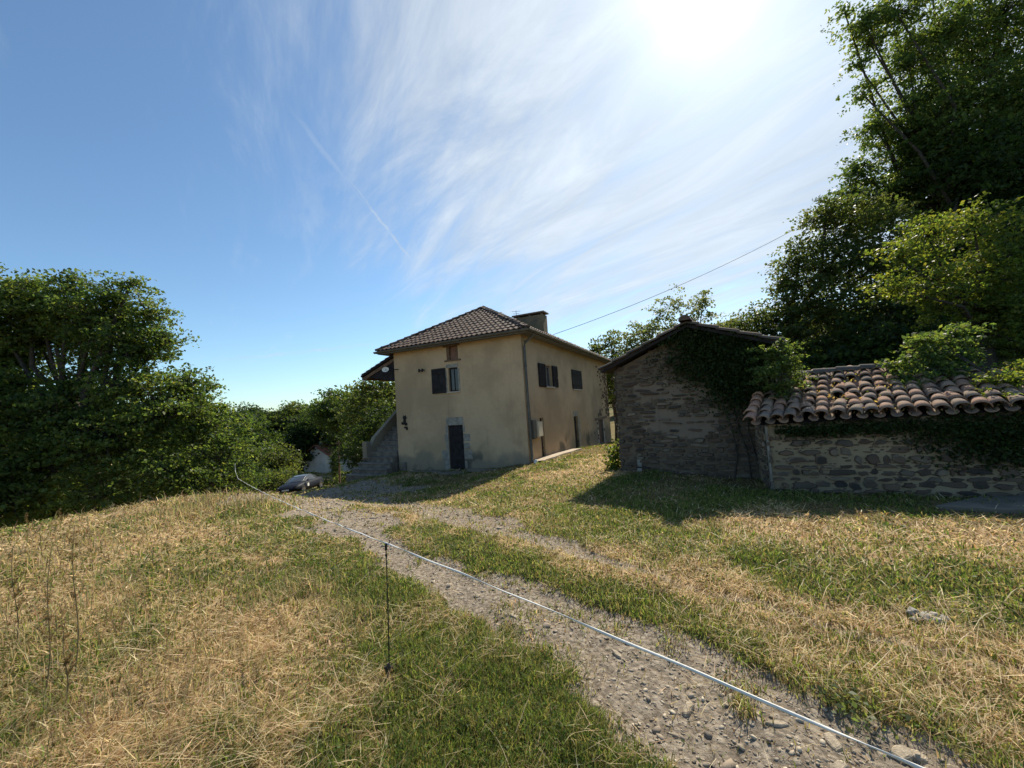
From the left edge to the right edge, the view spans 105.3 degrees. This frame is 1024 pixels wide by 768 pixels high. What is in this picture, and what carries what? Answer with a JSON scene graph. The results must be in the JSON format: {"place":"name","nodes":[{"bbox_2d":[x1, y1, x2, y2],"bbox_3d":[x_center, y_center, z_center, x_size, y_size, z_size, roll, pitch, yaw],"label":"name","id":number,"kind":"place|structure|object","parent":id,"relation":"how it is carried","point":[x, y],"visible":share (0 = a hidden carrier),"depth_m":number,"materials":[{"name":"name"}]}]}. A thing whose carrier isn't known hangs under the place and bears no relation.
{"place":"outdoors","nodes":[
{"label":"outdoors","id":0,"kind":"place"},
{"bbox_2d":[0,487,421,767],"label":"tall dry grass","id":1,"kind":"structure","parent":0,"point":[197,504],"depth_m":3.28,"materials":[{"name":"beige plant"}]},
{"bbox_2d":[0,0,1022,412],"label":"sky","id":2,"kind":"structure","parent":0,"point":[316,186],"materials":[{"name":"blue"}]},
{"bbox_2d":[0,356,1023,767],"bbox_3d":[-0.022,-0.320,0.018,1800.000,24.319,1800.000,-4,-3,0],"label":"ground","id":3,"kind":"structure","parent":0,"point":[634,702],"depth_m":2.85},
{"bbox_2d":[3,548,32,648],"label":"seed stalk","id":4,"kind":"object","parent":3,"relation":"on","point":[15,597],"visible":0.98,"depth_m":3.06,"materials":[{"name":"brown plant"}]},
{"bbox_2d":[34,546,65,695],"bbox_3d":[-3.014,1.546,2.545,0.136,0.951,0.138,-1,-4,-41],"label":"seed stalk","id":5,"kind":"object","parent":3,"relation":"on","point":[48,601],"visible":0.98,"depth_m":2.54,"materials":[{"name":"brown plant"}]},
{"bbox_2d":[56,617,79,710],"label":"seed stalk","id":6,"kind":"object","parent":3,"relation":"on","point":[66,661],"visible":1,"depth_m":2.38,"materials":[{"name":"brown plant"}]},
{"bbox_2d":[60,526,90,670],"bbox_3d":[-3.108,1.515,2.776,0.126,1.000,0.145,-5,-3,12],"label":"seed stalk","id":7,"kind":"object","parent":3,"relation":"on","point":[71,559],"visible":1,"depth_m":2.77,"materials":[{"name":"brown plant"}]},
{"bbox_2d":[0,262,245,528],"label":"oak tree","id":8,"kind":"object","parent":3,"relation":"on","point":[83,427],"visible":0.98,"depth_m":13.61,"materials":[{"name":"green plant"}]},
{"bbox_2d":[0,369,265,528],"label":"dark tree","id":9,"kind":"object","parent":3,"relation":"on","point":[185,455],"visible":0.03,"depth_m":17.79,"materials":[{"name":"green plant"}]},
{"bbox_2d":[37,401,281,515],"bbox_3d":[-11.969,3.129,14.093,4.061,5.068,6.504,-7,-5,43],"label":"hedgerow tree","id":10,"kind":"object","parent":3,"relation":"on","point":[209,455],"visible":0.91,"depth_m":13.48,"materials":[{"name":"green plant"}]},
{"bbox_2d":[193,408,288,484],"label":"woodland tree","id":11,"kind":"object","parent":3,"relation":"on","point":[265,432],"visible":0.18,"depth_m":78.32,"materials":[{"name":"green plant"}]},
{"bbox_2d":[229,404,281,429],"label":"woodland tree","id":12,"kind":"object","parent":3,"relation":"on","point":[251,409],"visible":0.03,"depth_m":103.78,"materials":[{"name":"green plant"}]},
{"bbox_2d":[235,468,291,493],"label":"hedge shrub","id":13,"kind":"object","parent":3,"relation":"on","point":[267,485],"visible":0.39,"depth_m":37.35,"materials":[{"name":"green plant"}]},
{"bbox_2d":[245,407,284,440],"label":"woodland tree","id":14,"kind":"object","parent":3,"relation":"on","point":[265,419],"visible":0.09,"depth_m":100.63,"materials":[{"name":"green plant"}]},
{"bbox_2d":[243,400,304,444],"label":"woodland tree","id":15,"kind":"object","parent":3,"relation":"on","point":[285,406],"visible":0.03,"depth_m":106.64,"materials":[{"name":"green plant"}]},
{"bbox_2d":[244,440,308,476],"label":"shrub","id":16,"kind":"object","parent":3,"relation":"on","point":[277,460],"visible":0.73,"depth_m":54.45,"materials":[{"name":"green plant"}]},
{"bbox_2d":[260,468,297,486],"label":"hedge shrub","id":17,"kind":"object","parent":3,"relation":"on","point":[286,476],"visible":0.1,"depth_m":39.53,"materials":[{"name":"green plant"}]},
{"bbox_2d":[269,399,308,444],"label":"woodland tree","id":18,"kind":"object","parent":3,"relation":"on","point":[296,410],"visible":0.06,"depth_m":100.58,"materials":[{"name":"green plant"}]},
{"bbox_2d":[264,401,313,431],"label":"woodland tree","id":19,"kind":"object","parent":3,"relation":"on","point":[280,419],"visible":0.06,"depth_m":102.11,"materials":[{"name":"green plant"}]},
{"bbox_2d":[276,474,323,493],"bbox_3d":[-16.328,7.705,30.186,2.056,1.322,4.140,-7,-6,0],"label":"parked car","id":20,"kind":"object","parent":3,"relation":"on","point":[302,482],"visible":0.81,"depth_m":29.46,"materials":[{"name":"paint"}]},
{"bbox_2d":[279,413,335,469],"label":"woodland tree","id":21,"kind":"object","parent":3,"relation":"on","point":[304,441],"visible":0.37,"depth_m":88.08,"materials":[{"name":"green plant"}]},
{"bbox_2d":[291,397,334,433],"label":"woodland tree","id":22,"kind":"object","parent":3,"relation":"on","point":[308,409],"depth_m":97.28,"materials":[{"name":"green plant"}]},
{"bbox_2d":[300,470,325,481],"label":"hedge shrub","id":23,"kind":"object","parent":3,"relation":"on","point":[314,472],"visible":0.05,"depth_m":40.63,"materials":[{"name":"green plant"}]},
{"bbox_2d":[304,441,360,472],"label":"white house","id":24,"kind":"structure","parent":3,"relation":"on","point":[318,463],"depth_m":87.02,"materials":[{"name":"paint"}]},
{"bbox_2d":[323,471,343,484],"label":"hedge shrub","id":25,"kind":"object","parent":3,"relation":"on","point":[327,482],"visible":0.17,"depth_m":39.62,"materials":[{"name":"green plant"}]},
{"bbox_2d":[325,449,343,482],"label":"cypress","id":26,"kind":"object","parent":3,"relation":"on","point":[334,468],"visible":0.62,"depth_m":61.22,"materials":[{"name":"green plant"}]},
{"bbox_2d":[301,384,368,459],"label":"dark tree","id":27,"kind":"object","parent":3,"relation":"on","point":[322,409],"visible":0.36,"depth_m":48.05,"materials":[{"name":"green plant"}]},
{"bbox_2d":[335,441,340,483],"bbox_3d":[-15.768,7.368,35.702,0.600,4.302,0.171,-4,-3,0],"label":"utility pole","id":28,"kind":"object","parent":3,"relation":"on","point":[339,465],"visible":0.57,"depth_m":35.62,"materials":[{"name":"brown wood"}]},
{"bbox_2d":[328,471,350,484],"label":"hedge shrub","id":29,"kind":"object","parent":3,"relation":"on","point":[342,479],"visible":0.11,"depth_m":37.09,"materials":[{"name":"green plant"}]},
{"bbox_2d":[314,388,365,456],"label":"woodland tree","id":30,"kind":"object","parent":3,"relation":"on","point":[327,440],"depth_m":85.36,"materials":[{"name":"green plant"}]},
{"bbox_2d":[325,397,395,475],"bbox_3d":[-8.746,3.270,24.145,4.847,4.994,5.603,-2,-4,-31],"label":"shrub","id":31,"kind":"object","parent":3,"relation":"on","point":[356,448],"visible":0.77,"depth_m":23.80,"materials":[{"name":"green plant"}]},
{"bbox_2d":[328,378,395,462],"bbox_3d":[-9.367,3.529,29.442,8.251,9.495,8.776,-3,-4,-23],"label":"hazel tree","id":32,"kind":"object","parent":3,"relation":"on","point":[369,394],"visible":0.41,"depth_m":29.10,"materials":[{"name":"green plant"}]},
{"bbox_2d":[345,410,398,481],"bbox_3d":[-4.814,2.857,21.177,2.180,5.100,8.685,-5,-4,25],"label":"outdoor staircase","id":33,"kind":"structure","parent":3,"relation":"on","point":[380,453],"depth_m":18.35,"materials":[{"name":"concrete"}]},
{"bbox_2d":[384,540,392,677],"bbox_3d":[-0.796,1.489,2.503,0.078,0.951,0.042,-4,-3,0],"label":"fence post","id":34,"kind":"object","parent":3,"relation":"on","point":[388,667],"visible":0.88,"depth_m":2.49,"materials":[{"name":"black metal"}]},
{"bbox_2d":[235,469,923,767],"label":"electric tape","id":35,"kind":"object","parent":34,"relation":"attached to","point":[796,715],"visible":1,"depth_m":1.46,"materials":[{"name":"white plastic"}]},
{"bbox_2d":[402,462,406,470],"bbox_3d":[-4.886,3.845,17.780,0.220,0.550,0.140,-5,-4,25],"label":"corner stone","id":36,"kind":"object","parent":3,"relation":"on","point":[404,465],"visible":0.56,"depth_m":17.72,"materials":[{"name":"grey stone"}]},
{"bbox_2d":[411,470,444,472],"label":"slab","id":37,"kind":"structure","parent":3,"relation":"on","point":[434,471],"depth_m":16.74,"materials":[{"name":"concrete"}]},
{"bbox_2d":[439,471,466,474],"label":"slab","id":38,"kind":"structure","parent":3,"relation":"on","point":[450,472],"depth_m":15.87,"materials":[{"name":"concrete"}]},
{"bbox_2d":[467,469,496,471],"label":"slab","id":39,"kind":"structure","parent":3,"relation":"on","point":[474,470],"depth_m":15.43,"materials":[{"name":"concrete"}]},
{"bbox_2d":[361,306,611,470],"bbox_3d":[0.390,1.617,24.512,9.333,10.849,17.794,-5,-4,25],"label":"farmhouse","id":40,"kind":"object","parent":3,"relation":"on","point":[482,387],"visible":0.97,"depth_m":17.07,"materials":[{"name":"paint"}]},
{"bbox_2d":[445,363,459,392],"bbox_3d":[-2.571,-0.239,16.893,0.790,1.250,0.210,-5,-4,25],"label":"window","id":41,"kind":"structure","parent":40,"relation":"in","point":[454,372],"depth_m":16.92,"materials":[{"name":"paint"}]},
{"bbox_2d":[442,417,472,468],"bbox_3d":[-2.345,2.532,16.717,1.510,2.220,0.147,-5,-4,25],"label":"door","id":42,"kind":"structure","parent":40,"relation":"in","point":[458,455],"depth_m":16.73,"materials":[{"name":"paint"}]},
{"bbox_2d":[540,418,543,456],"bbox_3d":[1.227,2.306,16.856,0.075,1.680,0.443,-5,-4,25],"label":"door","id":43,"kind":"structure","parent":40,"relation":"in","point":[540,418],"depth_m":16.96,"materials":[{"name":"paint"}]},
{"bbox_2d":[546,366,554,387],"bbox_3d":[1.702,-0.331,18.252,0.220,1.050,1.150,-5,-4,25],"label":"window","id":44,"kind":"structure","parent":40,"relation":"in","point":[547,367],"depth_m":18.42,"materials":[{"name":"grey wood"}]},
{"bbox_2d":[573,411,581,447],"bbox_3d":[3.571,2.546,21.776,0.160,2.050,1.250,-5,-4,25],"label":"door","id":45,"kind":"structure","parent":40,"relation":"in","point":[575,413],"depth_m":21.93,"materials":[{"name":"paint"}]},
{"bbox_2d":[595,416,606,443],"bbox_3d":[6.266,3.316,27.425,0.180,2.000,3.800,-5,-4,25],"label":"door","id":46,"kind":"structure","parent":40,"relation":"in","point":[599,425],"depth_m":27.48,"materials":[{"name":"brown wood"}]},
{"bbox_2d":[553,190,865,334],"bbox_3d":[10.237,-6.239,19.349,17.213,6.832,0.020,-4,-3,-6],"label":"overhead cable","id":47,"kind":"object","parent":40,"relation":"attached to","point":[694,278],"visible":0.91,"depth_m":19.16,"materials":[{"name":"rubber"}]},
{"bbox_2d":[0,357,1023,767],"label":"green grass","id":48,"kind":"structure","parent":3,"relation":"on","point":[492,681],"depth_m":2.97,"materials":[{"name":"green plant"}]},
{"bbox_2d":[0,355,1023,767],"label":"mown straw","id":49,"kind":"object","parent":3,"relation":"on","point":[110,757],"visible":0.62,"depth_m":2.70,"materials":[{"name":"beige plant"}]},
{"bbox_2d":[0,352,1023,767],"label":"dry stubble","id":50,"kind":"object","parent":3,"relation":"on","point":[696,478],"visible":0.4,"depth_m":3.32,"materials":[{"name":"plant"}]},
{"bbox_2d":[0,455,1023,767],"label":"ground weeds","id":51,"kind":"object","parent":3,"relation":"on","point":[534,611],"visible":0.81,"depth_m":3.08,"materials":[{"name":"green plant"}]},
{"bbox_2d":[537,448,581,460],"bbox_3d":[2.208,3.253,17.785,0.550,0.393,5.500,-5,-4,25],"label":"footing strip","id":52,"kind":"object","parent":3,"relation":"on","point":[555,455],"visible":0.62,"depth_m":17.35,"materials":[{"name":"concrete"}]},
{"bbox_2d":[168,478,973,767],"bbox_3d":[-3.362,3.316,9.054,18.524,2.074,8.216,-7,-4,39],"label":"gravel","id":53,"kind":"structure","parent":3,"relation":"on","point":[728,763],"depth_m":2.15,"materials":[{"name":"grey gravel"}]},
{"bbox_2d":[595,438,620,471],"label":"leafy weed","id":54,"kind":"object","parent":3,"relation":"on","point":[614,459],"visible":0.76,"depth_m":10.43,"materials":[{"name":"green plant"}]},
{"bbox_2d":[587,329,630,440],"bbox_3d":[9.072,0.612,34.121,6.075,10.644,6.110,-2,-4,-28],"label":"tree","id":55,"kind":"object","parent":3,"relation":"on","point":[598,349],"visible":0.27,"depth_m":33.88,"materials":[{"name":"green plant"}]},
{"bbox_2d":[608,381,614,409],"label":"woodland tree","id":56,"kind":"object","parent":3,"relation":"on","point":[610,404],"visible":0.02,"depth_m":90.70,"materials":[{"name":"green plant"}]},
{"bbox_2d":[612,650,621,658],"bbox_3d":[0.696,1.796,2.580,0.039,0.042,0.082,-2,-4,-35],"label":"stone","id":57,"kind":"object","parent":3,"relation":"on","point":[617,654],"visible":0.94,"depth_m":2.57,"materials":[{"name":"beige stone"}]},
{"bbox_2d":[608,319,667,355],"bbox_3d":[11.143,-0.138,33.438,5.514,11.214,6.062,-2,-4,-28],"label":"willow tree","id":58,"kind":"object","parent":3,"relation":"on","point":[639,330],"visible":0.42,"depth_m":32.74,"materials":[{"name":"green plant"}]},
{"bbox_2d":[637,456,641,471],"bbox_3d":[3.131,1.996,9.572,0.110,0.500,0.130,-6,-4,35],"label":"board","id":59,"kind":"object","parent":3,"relation":"on","point":[639,464],"visible":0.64,"depth_m":9.56,"materials":[{"name":"grey wood"}]},
{"bbox_2d":[640,284,730,338],"bbox_3d":[14.331,-2.156,33.358,7.235,12.740,6.108,-4,-3,0],"label":"poplar tree","id":60,"kind":"object","parent":3,"relation":"on","point":[700,305],"visible":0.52,"depth_m":33.16,"materials":[{"name":"green plant"}]},
{"bbox_2d":[682,701,694,716],"bbox_3d":[0.936,1.736,2.078,0.104,0.047,0.044,-1,-5,-44],"label":"stone","id":61,"kind":"object","parent":3,"relation":"on","point":[687,704],"visible":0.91,"depth_m":2.07,"materials":[{"name":"beige stone"}]},
{"bbox_2d":[598,315,784,478],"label":"stone barn","id":62,"kind":"structure","parent":3,"relation":"on","point":[662,430],"depth_m":9.13,"materials":[{"name":"stone"}]},
{"bbox_2d":[645,323,775,478],"bbox_3d":[4.291,0.298,8.582,2.598,3.519,0.347,-6,-4,35],"label":"ivy","id":63,"kind":"object","parent":62,"relation":"attached to","point":[730,360],"visible":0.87,"depth_m":8.48,"materials":[{"name":"green plant"}]},
{"bbox_2d":[710,314,747,328],"bbox_3d":[19.030,-1.287,32.958,6.332,8.896,9.234,-7,-4,40],"label":"ash tree","id":64,"kind":"object","parent":3,"relation":"on","point":[720,321],"visible":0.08,"depth_m":31.89,"materials":[{"name":"green plant"}]},
{"bbox_2d":[765,720,788,727],"bbox_3d":[1.303,1.683,1.921,0.113,0.046,0.036,-4,-3,0],"label":"stone","id":65,"kind":"object","parent":3,"relation":"on","point":[778,724],"visible":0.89,"depth_m":1.91,"materials":[{"name":"beige stone"}]},
{"bbox_2d":[799,307,857,363],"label":"woodland tree","id":66,"kind":"object","parent":3,"relation":"on","point":[812,325],"visible":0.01,"depth_m":43.84,"materials":[{"name":"green plant"}]},
{"bbox_2d":[823,732,842,752],"bbox_3d":[1.511,1.698,1.836,0.060,0.050,0.096,-4,-3,0],"label":"stone","id":67,"kind":"object","parent":3,"relation":"on","point":[832,742],"visible":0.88,"depth_m":1.83,"materials":[{"name":"beige stone"}]},
{"bbox_2d":[716,184,960,376],"bbox_3d":[16.320,-4.344,20.110,10.862,11.322,7.230,-5,-4,23],"label":"oak tree","id":68,"kind":"object","parent":3,"relation":"on","point":[791,312],"visible":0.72,"depth_m":19.70,"materials":[{"name":"green plant"}]},
{"bbox_2d":[829,760,847,767],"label":"stone","id":69,"kind":"object","parent":3,"relation":"on","point":[838,764],"visible":1,"depth_m":1.70,"materials":[{"name":"beige stone"}]},
{"bbox_2d":[806,669,918,740],"bbox_3d":[1.761,1.621,1.980,0.427,0.105,0.415,-1,-4,-40],"label":"rosette plant","id":70,"kind":"object","parent":3,"relation":"on","point":[855,716],"visible":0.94,"depth_m":1.96,"materials":[{"name":"green plant"}]},
{"bbox_2d":[743,359,1023,497],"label":"stone shed","id":71,"kind":"structure","parent":3,"relation":"on","point":[847,463],"depth_m":6.65,"materials":[{"name":"grey stone"}]},
{"bbox_2d":[742,336,818,400],"bbox_3d":[5.290,-0.291,7.703,1.602,1.328,1.084,-4,-3,0],"label":"climbing vine","id":72,"kind":"object","parent":71,"relation":"on","point":[780,363],"visible":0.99,"depth_m":7.61,"materials":[{"name":"green plant"}]},
{"bbox_2d":[759,365,1012,419],"bbox_3d":[7.699,-0.003,6.748,6.398,0.868,1.900,-5,-4,22],"label":"roof moss","id":73,"kind":"object","parent":71,"relation":"on","point":[871,411],"visible":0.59,"depth_m":7.06,"materials":[{"name":"green plant"}]},
{"bbox_2d":[774,403,1023,487],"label":"ivy","id":74,"kind":"object","parent":71,"relation":"attached to","point":[971,433],"visible":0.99,"depth_m":6.10,"materials":[{"name":"green plant"}]},
{"bbox_2d":[869,321,996,389],"bbox_3d":[8.099,-0.432,7.445,2.206,1.558,1.499,-2,-4,-26],"label":"climbing vine","id":75,"kind":"object","parent":71,"relation":"on","point":[931,347],"visible":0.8,"depth_m":7.36,"materials":[{"name":"green plant"}]},
{"bbox_2d":[959,359,1023,398],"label":"climbing vine","id":76,"kind":"object","parent":71,"relation":"on","point":[1009,378],"visible":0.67,"depth_m":6.38,"materials":[{"name":"green plant"}]},
{"bbox_2d":[772,107,1023,379],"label":"dark tree","id":77,"kind":"object","parent":3,"relation":"on","point":[881,350],"visible":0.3,"depth_m":19.68,"materials":[{"name":"green plant"}]},
{"bbox_2d":[889,744,912,764],"bbox_3d":[1.759,1.675,1.758,0.099,0.050,0.070,-2,-4,-28],"label":"stone","id":78,"kind":"object","parent":3,"relation":"on","point":[901,751],"visible":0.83,"depth_m":1.75,"materials":[{"name":"beige stone"}]},
{"bbox_2d":[911,749,928,762],"bbox_3d":[1.815,1.670,1.742,0.069,0.044,0.058,-5,-3,14],"label":"stone","id":79,"kind":"object","parent":3,"relation":"on","point":[917,755],"visible":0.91,"depth_m":1.73,"materials":[{"name":"beige stone"}]},
{"bbox_2d":[820,0,1023,237],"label":"oak tree","id":80,"kind":"object","parent":3,"relation":"on","point":[941,99],"visible":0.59,"depth_m":22.57,"materials":[{"name":"green plant"}]},
{"bbox_2d":[905,606,949,623],"bbox_3d":[2.890,1.624,2.715,0.246,0.096,0.154,-4,-3,0],"label":"jagged rock","id":81,"kind":"object","parent":3,"relation":"on","point":[909,611],"visible":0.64,"depth_m":2.71,"materials":[{"name":"grey stone"}]},
{"bbox_2d":[856,191,1023,374],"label":"maple tree","id":82,"kind":"object","parent":3,"relation":"on","point":[998,303],"visible":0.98,"depth_m":12.85,"materials":[{"name":"green plant"}]},
{"bbox_2d":[935,495,1023,513],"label":"concrete slab","id":83,"kind":"structure","parent":3,"relation":"on","point":[1005,506],"depth_m":5.42,"materials":[{"name":"grey concrete"}]}
]}

